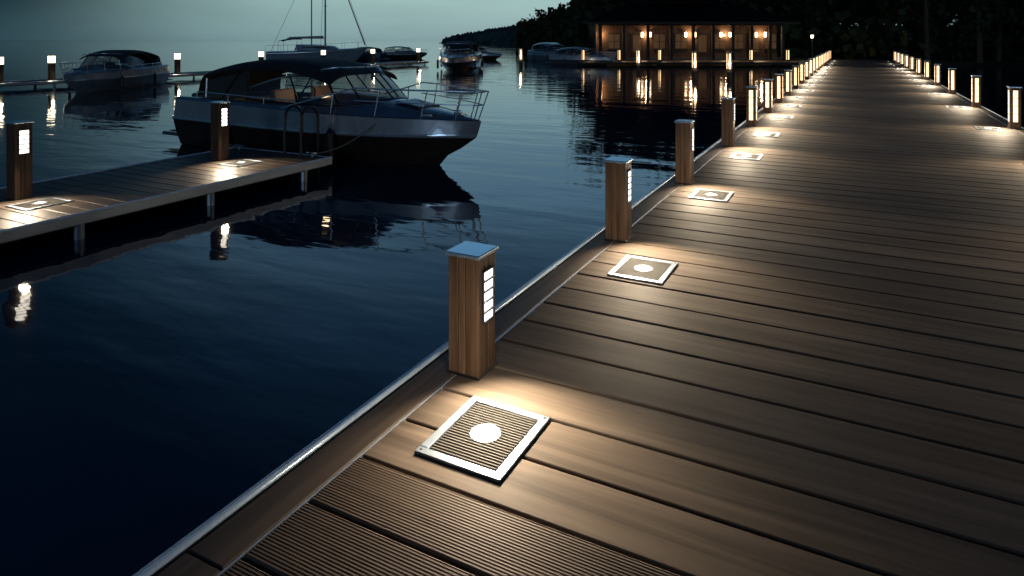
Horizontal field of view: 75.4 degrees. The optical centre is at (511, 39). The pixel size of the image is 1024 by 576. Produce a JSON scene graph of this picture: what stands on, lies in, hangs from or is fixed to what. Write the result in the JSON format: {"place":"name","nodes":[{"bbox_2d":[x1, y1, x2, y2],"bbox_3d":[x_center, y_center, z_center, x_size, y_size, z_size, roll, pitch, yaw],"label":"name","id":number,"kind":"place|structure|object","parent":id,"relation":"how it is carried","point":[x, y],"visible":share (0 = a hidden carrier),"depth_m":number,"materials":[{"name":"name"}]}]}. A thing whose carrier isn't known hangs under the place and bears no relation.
{"place":"outdoors","nodes":[
{"label":"outdoors","id":0,"kind":"place"},
{"bbox_2d":[0,0,957,39],"label":"sky","id":1,"kind":"structure","parent":0,"point":[19,19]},
{"bbox_2d":[441,25,523,43],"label":"hill","id":2,"kind":"structure","parent":0,"point":[502,35],"depth_m":292.81,"materials":[{"name":"green plant"}]},
{"bbox_2d":[0,39,1023,575],"bbox_3d":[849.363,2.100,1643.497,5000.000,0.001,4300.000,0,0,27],"label":"water","id":3,"kind":"structure","parent":0,"point":[172,373],"depth_m":6.04,"materials":[{"name":"blue liquid"}]},
{"bbox_2d":[59,50,172,92],"bbox_3d":[-17.042,1.442,28.248,2.586,1.960,6.876,0,0,-3],"label":"motor boat","id":4,"kind":"object","parent":3,"relation":"on","point":[104,70],"visible":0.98,"depth_m":27.27,"materials":[{"name":"silver metal"}]},
{"bbox_2d":[0,147,331,244],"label":"floating dock","id":5,"kind":"object","parent":3,"relation":"on","point":[99,195],"visible":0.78,"depth_m":8.25,"materials":[{"name":"brown wood"}]},
{"bbox_2d":[4,120,33,200],"bbox_3d":[-5.644,1.381,7.589,0.211,0.878,0.208,0,0,27],"label":"bollard light","id":6,"kind":"object","parent":5,"relation":"on","point":[19,160],"visible":1,"depth_m":7.53,"materials":[{"name":"brown wood"}]},
{"bbox_2d":[5,196,73,210],"bbox_3d":[-5.207,1.809,7.306,0.410,0.016,0.490,0,0,27],"label":"deck light","id":7,"kind":"object","parent":5,"relation":"on","point":[37,203],"visible":1,"depth_m":7.28,"materials":[{"name":"metal"}]},
{"bbox_2d":[209,101,229,160],"bbox_3d":[-4.405,1.381,9.987,0.211,0.878,0.208,0,0,27],"label":"bollard light","id":8,"kind":"object","parent":5,"relation":"on","point":[219,130],"visible":1,"depth_m":9.92,"materials":[{"name":"brown wood"}]},
{"bbox_2d":[217,159,264,166],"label":"deck light","id":9,"kind":"object","parent":5,"relation":"on","point":[241,162],"visible":1,"depth_m":9.67,"materials":[{"name":"metal"}]},
{"bbox_2d":[234,144,316,157],"bbox_3d":[-3.786,1.777,10.534,1.800,0.086,0.040,0,0,27],"label":"dock cleat","id":10,"kind":"object","parent":5,"relation":"on","point":[310,153],"visible":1,"depth_m":10.19,"materials":[{"name":"metal"}]},
{"bbox_2d":[210,119,375,154],"bbox_3d":[-4.306,1.522,11.377,4.315,0.562,1.077,0,0,27],"label":"mooring rope","id":11,"kind":"object","parent":10,"relation":"attached to","point":[334,148],"visible":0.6,"depth_m":10.54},
{"bbox_2d":[283,104,318,171],"bbox_3d":[-3.296,1.940,10.371,0.384,1.821,0.403,0,0,27],"label":"dock ladder","id":12,"kind":"object","parent":5,"relation":"attached to","point":[302,112],"visible":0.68,"depth_m":10.28,"materials":[{"name":"metal"}]},
{"bbox_2d":[0,61,428,86],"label":"floating dock","id":13,"kind":"object","parent":3,"relation":"on","point":[35,82],"visible":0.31,"depth_m":30.59,"materials":[{"name":"brown wood"}]},
{"bbox_2d":[0,56,3,82],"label":"bollard light","id":14,"kind":"object","parent":13,"relation":"on","point":[1,69],"visible":0.92,"depth_m":27.37,"materials":[{"name":"brown wood"}]},
{"bbox_2d":[47,55,55,80],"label":"bollard light","id":15,"kind":"object","parent":13,"relation":"on","point":[51,67],"visible":1,"depth_m":29.09,"materials":[{"name":"brown wood"}]},
{"bbox_2d":[174,53,180,73],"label":"bollard light","id":16,"kind":"object","parent":13,"relation":"on","point":[177,63],"visible":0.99,"depth_m":34.52,"materials":[{"name":"brown wood"}]},
{"bbox_2d":[259,51,263,59],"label":"bollard light","id":17,"kind":"object","parent":13,"relation":"on","point":[261,55],"visible":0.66,"depth_m":39.38,"materials":[{"name":"white plastic"}]},
{"bbox_2d":[321,50,325,57],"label":"bollard light","id":18,"kind":"object","parent":13,"relation":"on","point":[323,53],"visible":0.59,"depth_m":44.02,"materials":[{"name":"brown wood"}]},
{"bbox_2d":[371,49,374,63],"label":"bollard light","id":19,"kind":"object","parent":13,"relation":"on","point":[372,56],"visible":0.98,"depth_m":48.53,"materials":[{"name":"brown wood"}]},
{"bbox_2d":[416,48,419,61],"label":"bollard light","id":20,"kind":"object","parent":13,"relation":"on","point":[417,54],"visible":1,"depth_m":53.60,"materials":[{"name":"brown wood"}]},
{"bbox_2d":[265,0,367,60],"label":"sailboat","id":21,"kind":"object","parent":3,"relation":"on","point":[311,50],"visible":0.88,"depth_m":61.71,"materials":[{"name":"silver metal"}]},
{"bbox_2d":[162,58,488,164],"bbox_3d":[-3.509,1.403,12.473,7.287,2.077,2.741,0,0,31],"label":"motor boat","id":22,"kind":"object","parent":3,"relation":"on","point":[349,100],"visible":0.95,"depth_m":11.41,"materials":[{"name":"silver metal"}]},
{"bbox_2d":[357,47,390,60],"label":"motor boat","id":23,"kind":"object","parent":3,"relation":"on","point":[380,55],"visible":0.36,"depth_m":65.11,"materials":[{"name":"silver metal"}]},
{"bbox_2d":[382,46,427,58],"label":"motor boat","id":24,"kind":"object","parent":3,"relation":"on","point":[402,52],"visible":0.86,"depth_m":71.42,"materials":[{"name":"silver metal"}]},
{"bbox_2d":[437,41,482,70],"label":"motor boat","id":25,"kind":"object","parent":3,"relation":"on","point":[460,55],"visible":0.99,"depth_m":44.52,"materials":[{"name":"silver metal"}]},
{"bbox_2d":[478,47,501,59],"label":"motor boat","id":26,"kind":"object","parent":3,"relation":"on","point":[488,55],"visible":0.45,"depth_m":66.85,"materials":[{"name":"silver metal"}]},
{"bbox_2d":[519,49,522,66],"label":"mooring pile","id":27,"kind":"object","parent":3,"relation":"in","point":[520,58],"visible":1,"depth_m":49.89,"materials":[{"name":"metal"}]},
{"bbox_2d":[527,42,569,60],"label":"motor boat","id":28,"kind":"object","parent":3,"relation":"on","point":[540,51],"visible":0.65,"depth_m":63.07,"materials":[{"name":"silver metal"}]},
{"bbox_2d":[133,59,1023,575],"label":"wooden pier","id":29,"kind":"structure","parent":3,"relation":"in","point":[805,357],"depth_m":3.24,"materials":[{"name":"brown wood"}]},
{"bbox_2d":[445,241,497,380],"bbox_3d":[-0.211,1.431,3.520,0.211,0.638,0.208,0,0,27],"label":"bollard light","id":30,"kind":"object","parent":29,"relation":"on","point":[471,310],"visible":1,"depth_m":3.45,"materials":[{"name":"brown wood"}]},
{"bbox_2d":[414,396,550,482],"bbox_3d":[-0.118,1.739,2.920,0.410,0.016,0.490,0,0,27],"label":"deck light","id":31,"kind":"object","parent":29,"relation":"on","point":[486,438],"visible":1,"depth_m":2.88,"materials":[{"name":"metal"}]},
{"bbox_2d":[603,156,632,242],"bbox_3d":[0.938,1.401,5.819,0.211,0.698,0.208,0,0,27],"label":"bollard light","id":32,"kind":"object","parent":29,"relation":"on","point":[618,199],"visible":1,"depth_m":5.75,"materials":[{"name":"brown wood"}]},
{"bbox_2d":[607,255,677,284],"bbox_3d":[0.997,1.739,5.023,0.410,0.016,0.490,0,0,27],"label":"deck light","id":33,"kind":"object","parent":29,"relation":"on","point":[649,270],"visible":1,"depth_m":4.99,"materials":[{"name":"metal"}]},
{"bbox_2d":[674,119,694,184],"bbox_3d":[2.108,1.371,8.084,0.211,0.758,0.208,0,0,27],"label":"bollard light","id":34,"kind":"object","parent":29,"relation":"on","point":[684,151],"visible":1,"depth_m":8.01,"materials":[{"name":"brown wood"}]},
{"bbox_2d":[688,188,733,201],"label":"deck light","id":35,"kind":"object","parent":29,"relation":"on","point":[712,195],"visible":1,"depth_m":7.37,"materials":[{"name":"metal"}]},
{"bbox_2d":[721,97,735,146],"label":"bollard light","id":36,"kind":"object","parent":29,"relation":"on","point":[728,121],"visible":1,"depth_m":10.80,"materials":[{"name":"brown wood"}]},
{"bbox_2d":[730,152,762,159],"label":"deck light","id":37,"kind":"object","parent":29,"relation":"on","point":[747,156],"visible":1,"depth_m":9.81,"materials":[{"name":"metal"}]},
{"bbox_2d":[746,86,757,126],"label":"bollard light","id":38,"kind":"object","parent":29,"relation":"on","point":[751,105],"visible":1,"depth_m":13.29,"materials":[{"name":"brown wood"}]},
{"bbox_2d":[753,132,779,136],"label":"deck light","id":39,"kind":"object","parent":29,"relation":"on","point":[767,134],"visible":1,"depth_m":12.07,"materials":[{"name":"metal"}]},
{"bbox_2d":[763,79,772,112],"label":"bollard light","id":40,"kind":"object","parent":29,"relation":"on","point":[767,95],"visible":1,"depth_m":15.77,"materials":[{"name":"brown wood"}]},
{"bbox_2d":[775,73,782,102],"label":"bollard light","id":41,"kind":"object","parent":29,"relation":"on","point":[778,88],"visible":1,"depth_m":18.17,"materials":[{"name":"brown wood"}]},
{"bbox_2d":[772,115,793,118],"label":"deck light","id":42,"kind":"object","parent":29,"relation":"on","point":[781,116],"visible":1,"depth_m":14.85,"materials":[{"name":"metal"}]},
{"bbox_2d":[784,70,791,95],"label":"bollard light","id":43,"kind":"object","parent":29,"relation":"on","point":[787,83],"visible":1,"depth_m":20.57,"materials":[{"name":"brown wood"}]},
{"bbox_2d":[784,105,801,106],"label":"deck light","id":44,"kind":"object","parent":29,"relation":"on","point":[792,105],"visible":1,"depth_m":17.23,"materials":[{"name":"metal"}]},
{"bbox_2d":[792,65,798,88],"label":"bollard light","id":45,"kind":"object","parent":29,"relation":"on","point":[795,80],"visible":1,"depth_m":23.33,"materials":[{"name":"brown wood"}]},
{"bbox_2d":[799,63,804,83],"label":"bollard light","id":46,"kind":"object","parent":29,"relation":"on","point":[801,73],"visible":0.96,"depth_m":26.08,"materials":[{"name":"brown wood"}]},
{"bbox_2d":[804,60,808,78],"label":"bollard light","id":47,"kind":"object","parent":29,"relation":"on","point":[806,62],"visible":0.85,"depth_m":28.83,"materials":[{"name":"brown wood"}]},
{"bbox_2d":[809,59,812,75],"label":"bollard light","id":48,"kind":"object","parent":29,"relation":"on","point":[810,67],"visible":0.85,"depth_m":31.58,"materials":[{"name":"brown wood"}]},
{"bbox_2d":[812,57,816,72],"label":"bollard light","id":49,"kind":"object","parent":29,"relation":"on","point":[814,64],"visible":0.84,"depth_m":34.33,"materials":[{"name":"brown wood"}]},
{"bbox_2d":[815,56,818,69],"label":"bollard light","id":50,"kind":"object","parent":29,"relation":"on","point":[817,63],"visible":0.79,"depth_m":37.09,"materials":[{"name":"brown wood"}]},
{"bbox_2d":[818,55,821,67],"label":"bollard light","id":51,"kind":"object","parent":29,"relation":"on","point":[820,61],"visible":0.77,"depth_m":39.83,"materials":[{"name":"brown wood"}]},
{"bbox_2d":[894,51,896,61],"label":"bollard light","id":52,"kind":"object","parent":29,"relation":"on","point":[895,56],"visible":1,"depth_m":50.86,"materials":[{"name":"white plastic"}]},
{"bbox_2d":[897,52,899,63],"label":"bollard light","id":53,"kind":"object","parent":29,"relation":"on","point":[898,57],"visible":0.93,"depth_m":47.13,"materials":[{"name":"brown wood"}]},
{"bbox_2d":[900,53,903,65],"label":"bollard light","id":54,"kind":"object","parent":29,"relation":"on","point":[902,59],"visible":1,"depth_m":43.40,"materials":[{"name":"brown wood"}]},
{"bbox_2d":[905,55,908,67],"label":"bollard light","id":55,"kind":"object","parent":29,"relation":"on","point":[906,61],"visible":0.98,"depth_m":39.67,"materials":[{"name":"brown wood"}]},
{"bbox_2d":[910,56,914,70],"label":"bollard light","id":56,"kind":"object","parent":29,"relation":"on","point":[911,63],"visible":1,"depth_m":35.94,"materials":[{"name":"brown wood"}]},
{"bbox_2d":[916,58,921,74],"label":"bollard light","id":57,"kind":"object","parent":29,"relation":"on","point":[918,66],"visible":0.98,"depth_m":32.22,"materials":[{"name":"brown wood"}]},
{"bbox_2d":[924,61,929,79],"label":"bollard light","id":58,"kind":"object","parent":29,"relation":"on","point":[927,70],"visible":1,"depth_m":28.48,"materials":[{"name":"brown wood"}]},
{"bbox_2d":[934,64,940,85],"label":"bollard light","id":59,"kind":"object","parent":29,"relation":"on","point":[937,74],"visible":1,"depth_m":24.93,"materials":[{"name":"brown wood"}]},
{"bbox_2d":[948,68,956,93],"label":"bollard light","id":60,"kind":"object","parent":29,"relation":"on","point":[952,81],"visible":1,"depth_m":21.20,"materials":[{"name":"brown wood"}]},
{"bbox_2d":[946,106,965,107],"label":"deck light","id":61,"kind":"object","parent":29,"relation":"on","point":[955,107],"visible":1,"depth_m":16.90,"materials":[{"name":"metal"}]},
{"bbox_2d":[971,75,980,106],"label":"bollard light","id":62,"kind":"object","parent":29,"relation":"on","point":[975,90],"visible":1,"depth_m":17.02,"materials":[{"name":"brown wood"}]},
{"bbox_2d":[973,126,1002,130],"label":"deck light","id":63,"kind":"object","parent":29,"relation":"on","point":[987,128],"visible":1,"depth_m":12.88,"materials":[{"name":"metal"}]},
{"bbox_2d":[1007,86,1021,128],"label":"bollard light","id":64,"kind":"object","parent":29,"relation":"on","point":[1014,107],"visible":1,"depth_m":12.94,"materials":[{"name":"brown wood"}]},
{"bbox_2d":[545,47,616,65],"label":"motor boat","id":65,"kind":"object","parent":3,"relation":"on","point":[564,56],"visible":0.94,"depth_m":53.15,"materials":[{"name":"silver metal"}]},
{"bbox_2d":[636,50,639,71],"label":"mooring pile","id":66,"kind":"object","parent":3,"relation":"in","point":[637,60],"visible":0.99,"depth_m":41.89,"materials":[{"name":"metal"}]},
{"bbox_2d":[692,52,696,78],"bbox_3d":[9.647,2.306,34.996,0.273,3.288,0.280,0,0,-5],"label":"mooring pile","id":67,"kind":"object","parent":3,"relation":"in","point":[694,65],"visible":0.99,"depth_m":34.89,"materials":[{"name":"metal"}]},
{"bbox_2d":[726,52,731,80],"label":"bollard light","id":68,"kind":"object","parent":3,"relation":"in","point":[729,65],"visible":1,"depth_m":33.38,"materials":[{"name":"metal"}]},
{"bbox_2d":[577,60,803,65],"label":"shore terrace","id":69,"kind":"structure","parent":0,"point":[708,62],"depth_m":51.55,"materials":[{"name":"brown wood"}]},
{"bbox_2d":[582,49,584,61],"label":"bollard light","id":70,"kind":"object","parent":69,"relation":"on","point":[583,55],"visible":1,"depth_m":52.19,"materials":[{"name":"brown wood"}]},
{"bbox_2d":[618,49,620,61],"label":"bollard light","id":71,"kind":"object","parent":69,"relation":"on","point":[619,55],"visible":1,"depth_m":52.19,"materials":[{"name":"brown wood"}]},
{"bbox_2d":[658,49,661,61],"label":"bollard light","id":72,"kind":"object","parent":69,"relation":"on","point":[659,55],"visible":1,"depth_m":52.18,"materials":[{"name":"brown wood"}]},
{"bbox_2d":[749,49,752,61],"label":"bollard light","id":73,"kind":"object","parent":69,"relation":"on","point":[751,55],"visible":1,"depth_m":52.18,"materials":[{"name":"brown wood"}]},
{"bbox_2d":[786,49,789,61],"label":"bollard light","id":74,"kind":"object","parent":69,"relation":"on","point":[787,55],"visible":1,"depth_m":52.18,"materials":[{"name":"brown wood"}]},
{"bbox_2d":[522,37,1023,66],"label":"ground","id":75,"kind":"structure","parent":0,"point":[990,62],"depth_m":54.29,"materials":[{"name":"soil"}]},
{"bbox_2d":[574,0,800,59],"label":"wooden lodge","id":76,"kind":"structure","parent":75,"relation":"on","point":[685,29],"depth_m":58.43,"materials":[{"name":"wood"}]},
{"bbox_2d":[608,33,776,56],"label":"windows","id":77,"kind":"structure","parent":76,"relation":"in","point":[659,39],"depth_m":58.42,"materials":[{"name":"brown glass"}]},
{"bbox_2d":[514,0,1023,62],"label":"distant trees","id":78,"kind":"object","parent":75,"relation":"on","point":[980,31],"visible":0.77,"depth_m":63.18,"materials":[{"name":"green plant"}]},
{"bbox_2d":[810,34,813,56],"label":"street lamp","id":79,"kind":"object","parent":75,"relation":"on","point":[812,35],"visible":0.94,"depth_m":59.95,"materials":[{"name":"metal"}]}
]}

